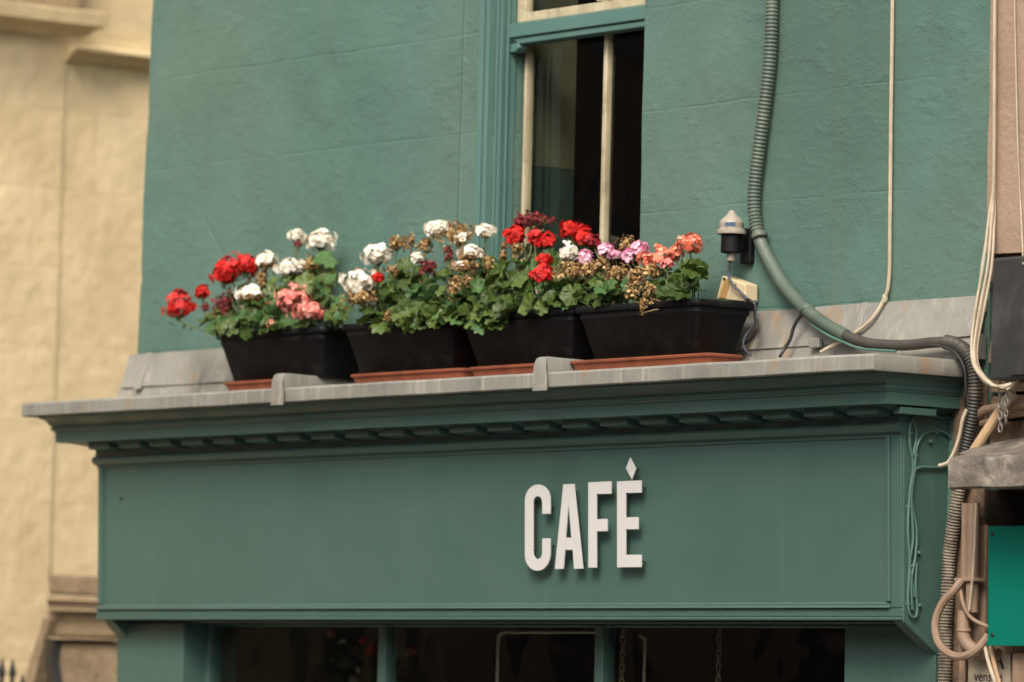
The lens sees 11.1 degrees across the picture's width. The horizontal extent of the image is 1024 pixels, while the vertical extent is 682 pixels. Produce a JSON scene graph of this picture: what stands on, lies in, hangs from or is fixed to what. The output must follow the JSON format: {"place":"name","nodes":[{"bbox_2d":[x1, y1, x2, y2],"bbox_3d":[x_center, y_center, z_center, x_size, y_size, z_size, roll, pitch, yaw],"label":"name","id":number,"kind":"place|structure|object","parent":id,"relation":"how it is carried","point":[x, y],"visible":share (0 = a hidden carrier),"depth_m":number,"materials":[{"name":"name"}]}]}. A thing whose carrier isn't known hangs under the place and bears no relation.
{"place":"outdoors","nodes":[
{"label":"outdoors","id":0,"kind":"place"},
{"bbox_2d":[24,574,116,681],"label":"stone pier","id":1,"kind":"structure","parent":0,"point":[75,646],"depth_m":20.34,"materials":[{"name":"brown stone"}]},
{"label":"pavement","id":2,"kind":"structure","parent":0,"visible":0},
{"bbox_2d":[0,658,23,681],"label":"iron railing","id":3,"kind":"object","parent":2,"relation":"on","point":[12,672],"visible":1,"depth_m":20.11,"materials":[{"name":"black metal"}]},
{"bbox_2d":[0,0,152,681],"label":"stone building","id":4,"kind":"structure","parent":2,"relation":"on","point":[74,95],"depth_m":22.13,"materials":[{"name":"stone"}]},
{"bbox_2d":[22,0,1015,681],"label":"cafe building","id":5,"kind":"structure","parent":2,"relation":"on","point":[282,526],"depth_m":16.61,"materials":[{"name":"teal paint"}]},
{"bbox_2d":[224,379,272,390],"bbox_3d":[-0.769,0.147,17.226,0.143,0.032,0.415,5,-5,-38],"label":"drip tray","id":6,"kind":"object","parent":5,"relation":"on","point":[249,385],"visible":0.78,"depth_m":17.23,"materials":[{"name":"brown plastic"}]},
{"bbox_2d":[216,326,358,381],"bbox_3d":[-0.707,0.052,17.248,0.232,0.161,0.605,5,-5,-38],"label":"planter","id":7,"kind":"object","parent":6,"relation":"on","point":[323,352],"visible":0.73,"depth_m":17.10,"materials":[{"name":"black plastic"}]},
{"bbox_2d":[161,251,270,337],"bbox_3d":[-0.937,-0.140,17.515,0.277,0.316,0.650,5,-5,-38],"label":"geranium","id":8,"kind":"object","parent":7,"relation":"on","point":[223,312],"visible":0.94,"depth_m":17.46,"materials":[{"name":"red plant"}]},
{"bbox_2d":[220,228,338,340],"bbox_3d":[-0.728,-0.187,17.270,0.320,0.385,0.631,5,-5,-38],"label":"geranium","id":9,"kind":"object","parent":7,"relation":"on","point":[319,265],"visible":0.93,"depth_m":17.26,"materials":[{"name":"green plant"}]},
{"bbox_2d":[266,282,351,331],"bbox_3d":[-0.631,-0.100,17.063,0.264,0.188,0.526,5,-5,-38],"label":"geranium","id":10,"kind":"object","parent":7,"relation":"on","point":[306,311],"visible":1,"depth_m":17.03,"materials":[{"name":"pink plant"}]},
{"bbox_2d":[308,631,416,681],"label":"indoor bouquet","id":11,"kind":"object","parent":5,"relation":"in","point":[362,661],"visible":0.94,"depth_m":18.01,"materials":[{"name":"green plant"}]},
{"bbox_2d":[350,368,473,382],"bbox_3d":[-0.282,0.114,16.597,0.143,0.032,0.596,5,-5,-38],"label":"drip tray","id":12,"kind":"object","parent":5,"relation":"on","point":[415,375],"visible":0.62,"depth_m":16.52,"materials":[{"name":"orange plastic"}]},
{"bbox_2d":[342,321,478,373],"bbox_3d":[-0.280,0.023,16.696,0.232,0.161,0.588,5,-5,-38],"label":"planter","id":13,"kind":"object","parent":12,"relation":"on","point":[446,345],"visible":0.76,"depth_m":16.60,"materials":[{"name":"black plastic"}]},
{"bbox_2d":[338,231,451,334],"bbox_3d":[-0.331,-0.179,16.741,0.303,0.354,0.656,5,-5,-38],"label":"geranium","id":14,"kind":"object","parent":13,"relation":"in","point":[401,300],"visible":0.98,"depth_m":16.76,"materials":[{"name":"green plant"}]},
{"bbox_2d":[415,219,511,335],"bbox_3d":[-0.152,-0.202,16.466,0.294,0.403,0.677,2,-4,-3],"label":"geranium","id":15,"kind":"object","parent":13,"relation":"in","point":[486,274],"visible":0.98,"depth_m":16.45,"materials":[{"name":"green plant"}]},
{"bbox_2d":[469,363,533,376],"bbox_3d":[0.049,0.092,16.170,0.143,0.032,0.435,5,-5,-38],"label":"drip tray","id":16,"kind":"object","parent":5,"relation":"on","point":[504,369],"visible":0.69,"depth_m":16.16,"materials":[{"name":"orange plastic"}]},
{"bbox_2d":[464,308,594,366],"bbox_3d":[0.092,-0.002,16.216,0.232,0.161,0.567,5,-5,-38],"label":"planter","id":17,"kind":"object","parent":16,"relation":"on","point":[529,337],"visible":0.67,"depth_m":16.10,"materials":[{"name":"black plastic"}]},
{"bbox_2d":[468,209,584,326],"bbox_3d":[0.040,-0.226,16.266,0.310,0.389,0.791,5,-5,-38],"label":"geranium","id":18,"kind":"object","parent":17,"relation":"in","point":[525,278],"visible":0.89,"depth_m":16.21,"materials":[{"name":"green plant"}]},
{"bbox_2d":[204,624,845,681],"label":"shop window frame","id":19,"kind":"structure","parent":5,"relation":"in","point":[604,667],"depth_m":17.00,"materials":[{"name":"paint"}]},
{"bbox_2d":[495,630,594,681],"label":"display rail","id":20,"kind":"object","parent":5,"relation":"attached to","point":[500,634],"visible":0.94,"depth_m":16.67,"materials":[{"name":"metal"}]},
{"bbox_2d":[474,0,644,298],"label":"sash window","id":21,"kind":"structure","parent":5,"relation":"in","point":[519,32],"depth_m":16.79,"materials":[{"name":"paint"}]},
{"bbox_2d":[525,458,645,570],"bbox_3d":[0.225,0.526,15.988,0.042,0.334,0.565,5,-5,-38],"label":"cafe sign","id":22,"kind":"object","parent":5,"relation":"attached to","point":[595,524],"visible":1,"depth_m":15.99,"materials":[{"name":"white metal"}]},
{"bbox_2d":[619,628,624,681],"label":"window chain","id":23,"kind":"object","parent":5,"relation":"hanging from","point":[623,655],"depth_m":16.41,"materials":[{"name":"gold metal"}]},
{"bbox_2d":[639,634,646,681],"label":"display rail","id":24,"kind":"object","parent":5,"relation":"attached to","point":[643,637],"visible":1,"depth_m":16.20,"materials":[{"name":"metal"}]},
{"bbox_2d":[570,353,742,370],"bbox_3d":[0.425,0.067,15.684,0.143,0.032,0.664,5,-5,-38],"label":"drip tray","id":25,"kind":"object","parent":5,"relation":"on","point":[661,360],"visible":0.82,"depth_m":15.59,"materials":[{"name":"orange plastic"}]},
{"bbox_2d":[575,298,754,358],"bbox_3d":[0.451,-0.026,15.752,0.232,0.161,0.585,5,-5,-38],"label":"planter","id":26,"kind":"object","parent":25,"relation":"on","point":[681,326],"visible":0.93,"depth_m":15.60,"materials":[{"name":"black plastic"}]},
{"bbox_2d":[523,220,639,313],"bbox_3d":[0.220,-0.223,16.028,0.293,0.329,0.643,5,-5,-38],"label":"geranium","id":27,"kind":"object","parent":26,"relation":"in","point":[602,287],"visible":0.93,"depth_m":15.96,"materials":[{"name":"green plant"}]},
{"bbox_2d":[614,232,709,315],"bbox_3d":[0.448,-0.199,15.719,0.280,0.270,0.591,5,-5,-38],"label":"geranium","id":28,"kind":"object","parent":26,"relation":"in","point":[681,281],"visible":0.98,"depth_m":15.70,"materials":[{"name":"green plant"}]},
{"bbox_2d":[716,628,721,681],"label":"window chain","id":29,"kind":"object","parent":5,"relation":"hanging from","point":[718,655],"depth_m":16.04,"materials":[{"name":"metal"}]},
{"bbox_2d":[716,210,753,299],"bbox_3d":[0.661,-0.252,15.701,0.106,0.271,0.113,0,-4,13],"label":"beacon lamp","id":30,"kind":"object","parent":5,"relation":"attached to","point":[733,232],"visible":1,"depth_m":15.68,"materials":[{"name":"grey plastic"}]},
{"bbox_2d":[717,276,756,301],"bbox_3d":[0.668,-0.154,15.723,0.052,0.082,0.136,5,-5,-38],"label":"junction box","id":31,"kind":"object","parent":5,"relation":"attached to","point":[727,291],"visible":1,"depth_m":15.70,"materials":[{"name":"beige plastic"}]},
{"bbox_2d":[739,298,758,350],"bbox_3d":[0.705,-0.054,15.615,0.042,0.166,0.105,5,-5,-38],"label":"black cable","id":32,"kind":"object","parent":5,"relation":"attached to","point":[751,338],"visible":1,"depth_m":15.60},
{"bbox_2d":[742,300,758,356],"bbox_3d":[0.694,-0.038,15.546,0.047,0.180,0.165,1,-4,10],"label":"black cable","id":33,"kind":"object","parent":5,"relation":"attached to","point":[745,335],"visible":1,"depth_m":15.60,"materials":[{"name":"grey plastic"}]},
{"bbox_2d":[778,315,803,357],"bbox_3d":[0.825,-0.018,15.441,0.092,0.133,0.025,0,-5,25],"label":"black cable","id":34,"kind":"object","parent":5,"relation":"attached to","point":[786,345],"visible":1,"depth_m":15.45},
{"bbox_2d":[820,0,894,353],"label":"white cable","id":35,"kind":"object","parent":5,"relation":"hanging from","point":[884,295],"visible":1,"depth_m":15.24,"materials":[{"name":"white plastic"}]},
{"bbox_2d":[747,0,982,455],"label":"corrugated conduit","id":36,"kind":"object","parent":5,"relation":"attached to","point":[795,299],"visible":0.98,"depth_m":15.55,"materials":[{"name":"plastic"}]},
{"bbox_2d":[810,323,896,352],"bbox_3d":[0.975,-0.011,15.209,0.020,0.106,0.422,4,-5,-32],"label":"green cable","id":37,"kind":"object","parent":36,"relation":"attached to","point":[849,344],"visible":1,"depth_m":15.19,"materials":[{"name":"green plastic"}]},
{"bbox_2d":[938,409,967,466],"bbox_3d":[1.237,0.272,14.816,0.087,0.165,0.016,-1,-5,25],"label":"old cable","id":38,"kind":"object","parent":36,"relation":"attached to","point":[958,437],"visible":0.93,"depth_m":14.81,"materials":[{"name":"beige plastic"}]},
{"bbox_2d":[906,415,951,618],"bbox_3d":[1.183,0.493,14.934,0.186,0.586,0.012,5,-5,-38],"label":"painted cable run","id":39,"kind":"object","parent":5,"relation":"attached to","point":[911,589],"visible":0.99,"depth_m":14.89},
{"bbox_2d":[904,344,967,408],"bbox_3d":[1.193,0.113,14.917,0.248,0.213,0.040,-2,-6,43],"label":"black cable","id":40,"kind":"object","parent":5,"relation":"attached to","point":[963,367],"visible":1,"depth_m":14.83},
{"bbox_2d":[948,0,1023,681],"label":"neighbour building","id":41,"kind":"structure","parent":2,"relation":"on","point":[996,462],"depth_m":14.83,"materials":[{"name":"brown stone"}]},
{"bbox_2d":[937,489,965,681],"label":"dusty conduit","id":42,"kind":"object","parent":41,"relation":"attached to","point":[944,663],"visible":0.9,"depth_m":14.88,"materials":[{"name":"plastic"}]},
{"bbox_2d":[958,503,965,681],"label":"wall pipe","id":43,"kind":"object","parent":41,"relation":"attached to","point":[961,671],"depth_m":14.83,"materials":[{"name":"paint"}]},
{"bbox_2d":[964,503,966,586],"bbox_3d":[1.278,0.572,14.838,0.017,0.235,0.018,3,-4,-15],"label":"wall pipe","id":44,"kind":"object","parent":41,"relation":"attached to","point":[965,539],"depth_m":14.83,"materials":[{"name":"paint"}]},
{"bbox_2d":[954,503,1001,660],"bbox_3d":[1.302,0.673,14.771,0.055,0.442,0.148,5,-6,-43],"label":"elbow pipe","id":45,"kind":"object","parent":41,"relation":"attached to","point":[965,640],"visible":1,"depth_m":14.78,"materials":[{"name":"paint"}]},
{"bbox_2d":[931,578,987,660],"bbox_3d":[1.253,0.776,14.765,0.196,0.233,0.046,-2,-6,44],"label":"loop cable","id":46,"kind":"object","parent":45,"relation":"hanging from","point":[945,599],"visible":1,"depth_m":14.78,"materials":[{"name":"paint"}]},
{"bbox_2d":[968,503,976,609],"bbox_3d":[1.286,0.601,14.759,0.007,0.298,0.027,5,-5,-38],"label":"thin conduit","id":47,"kind":"object","parent":45,"relation":"attached to","point":[973,561],"visible":1,"depth_m":14.75,"materials":[{"name":"grey plastic"}]},
{"bbox_2d":[959,588,987,628],"bbox_3d":[1.289,0.747,14.763,0.101,0.115,0.017,-1,-5,30],"label":"bent cable","id":48,"kind":"object","parent":45,"relation":"attached to","point":[971,617],"visible":1,"depth_m":14.77,"materials":[{"name":"paint"}]},
{"bbox_2d":[983,645,996,681],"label":"hanging cable","id":49,"kind":"object","parent":41,"relation":"hanging from","point":[990,668],"visible":1,"depth_m":14.67,"materials":[{"name":"beige plastic"}]},
{"bbox_2d":[968,654,1012,681],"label":"lettered plaque","id":50,"kind":"object","parent":41,"relation":"attached to","point":[978,670],"visible":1,"depth_m":14.76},
{"bbox_2d":[970,389,1016,448],"bbox_3d":[1.338,0.224,14.707,0.141,0.180,0.030,-1,-5,33],"label":"broken stick","id":51,"kind":"object","parent":41,"relation":"on","point":[991,423],"visible":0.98,"depth_m":14.70,"materials":[{"name":"brown wood"}]},
{"bbox_2d":[970,0,1018,390],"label":"cable bundle","id":52,"kind":"object","parent":41,"relation":"hanging from","point":[979,312],"visible":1,"depth_m":14.81,"materials":[{"name":"paint"}]},
{"bbox_2d":[989,646,1000,681],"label":"hanging cable","id":53,"kind":"object","parent":41,"relation":"hanging from","point":[994,663],"visible":1,"depth_m":14.68,"materials":[{"name":"brown plastic"}]},
{"bbox_2d":[977,400,1023,426],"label":"bracket pipe","id":54,"kind":"object","parent":41,"relation":"attached to","point":[983,411],"visible":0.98,"depth_m":14.73,"materials":[{"name":"paint"}]},
{"bbox_2d":[986,526,1023,645],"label":"green sign","id":55,"kind":"object","parent":41,"relation":"attached to","point":[1005,585],"visible":1,"depth_m":14.62,"materials":[{"name":"paint"}]},
{"bbox_2d":[990,256,1023,382],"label":"equipment box","id":56,"kind":"object","parent":41,"relation":"attached to","point":[1007,350],"visible":1,"depth_m":14.58,"materials":[{"name":"grey metal"}]},
{"bbox_2d":[998,381,1002,432],"bbox_3d":[1.350,0.181,14.629,0.013,0.146,0.018,2,-4,-12],"label":"steel chain","id":57,"kind":"object","parent":56,"relation":"hanging from","point":[1000,407],"visible":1,"depth_m":14.63,"materials":[{"name":"grey metal"}]},
{"bbox_2d":[1004,381,1008,423],"bbox_3d":[1.364,0.169,14.596,0.011,0.119,0.014,2,-4,-9],"label":"steel chain","id":58,"kind":"object","parent":56,"relation":"hanging from","point":[1006,407],"visible":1,"depth_m":14.59,"materials":[{"name":"grey metal"}]},
{"bbox_2d":[1014,0,1023,264],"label":"thin wire","id":59,"kind":"object","parent":41,"relation":"attached to","point":[1017,130],"visible":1,"depth_m":14.80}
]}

